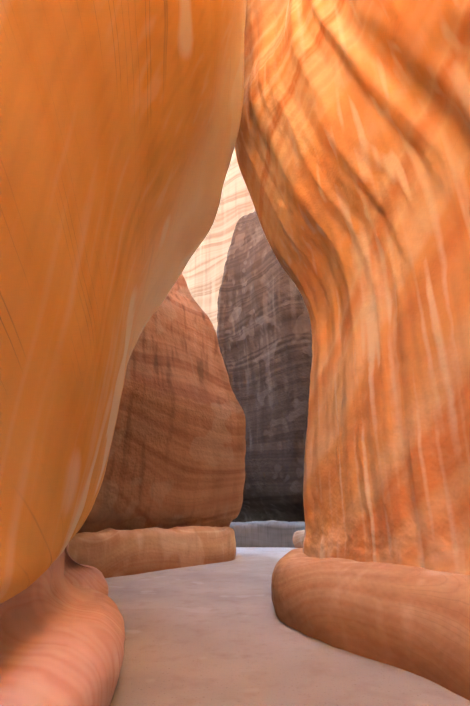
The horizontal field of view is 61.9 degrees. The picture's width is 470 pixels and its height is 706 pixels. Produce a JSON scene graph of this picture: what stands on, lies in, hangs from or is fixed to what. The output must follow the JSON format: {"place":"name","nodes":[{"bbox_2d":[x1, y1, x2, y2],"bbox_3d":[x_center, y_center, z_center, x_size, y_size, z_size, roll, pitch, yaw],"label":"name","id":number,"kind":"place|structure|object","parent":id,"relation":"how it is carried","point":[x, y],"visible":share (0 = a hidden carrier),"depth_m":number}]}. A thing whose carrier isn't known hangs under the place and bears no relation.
{"place":"outdoors","nodes":[
{"label":"outdoors","id":0,"kind":"place"},
{"bbox_2d":[105,547,469,705],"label":"ground","id":1,"kind":"structure","parent":0,"point":[218,634],"depth_m":4.32},
{"bbox_2d":[0,543,124,705],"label":"rock ledge","id":2,"kind":"object","parent":1,"relation":"on","point":[62,633],"visible":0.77,"depth_m":2.82},
{"bbox_2d":[0,0,246,603],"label":"rock wall","id":3,"kind":"structure","parent":1,"relation":"on","point":[120,120],"depth_m":2.94},
{"bbox_2d":[68,526,235,577],"bbox_3d":[-5.003,6.083,12.044,6.908,1.449,11.034,-12,-26,27],"label":"rock ledge","id":4,"kind":"object","parent":1,"relation":"on","point":[109,552],"visible":0.58,"depth_m":10.90},
{"bbox_2d":[76,273,245,533],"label":"rock wall","id":5,"kind":"structure","parent":1,"relation":"on","point":[176,457],"depth_m":13.35},
{"bbox_2d":[182,147,255,334],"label":"rock wall","id":6,"kind":"structure","parent":1,"relation":"on","point":[202,272],"depth_m":49.21},
{"bbox_2d":[217,211,311,521],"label":"rock wall","id":7,"kind":"structure","parent":1,"relation":"on","point":[264,334],"depth_m":24.09},
{"bbox_2d":[230,520,304,547],"bbox_3d":[0.012,9.740,20.930,15.971,1.533,3.817,-10,-24,22],"label":"ledge rock","id":8,"kind":"object","parent":1,"relation":"on","point":[272,533],"visible":0.29,"depth_m":19.43},
{"bbox_2d":[235,0,469,574],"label":"rock wall","id":9,"kind":"structure","parent":1,"relation":"on","point":[352,147],"depth_m":5.93},
{"bbox_2d":[271,530,469,700],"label":"rock ledge","id":10,"kind":"object","parent":1,"relation":"on","point":[414,620],"visible":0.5,"depth_m":4.18}
]}

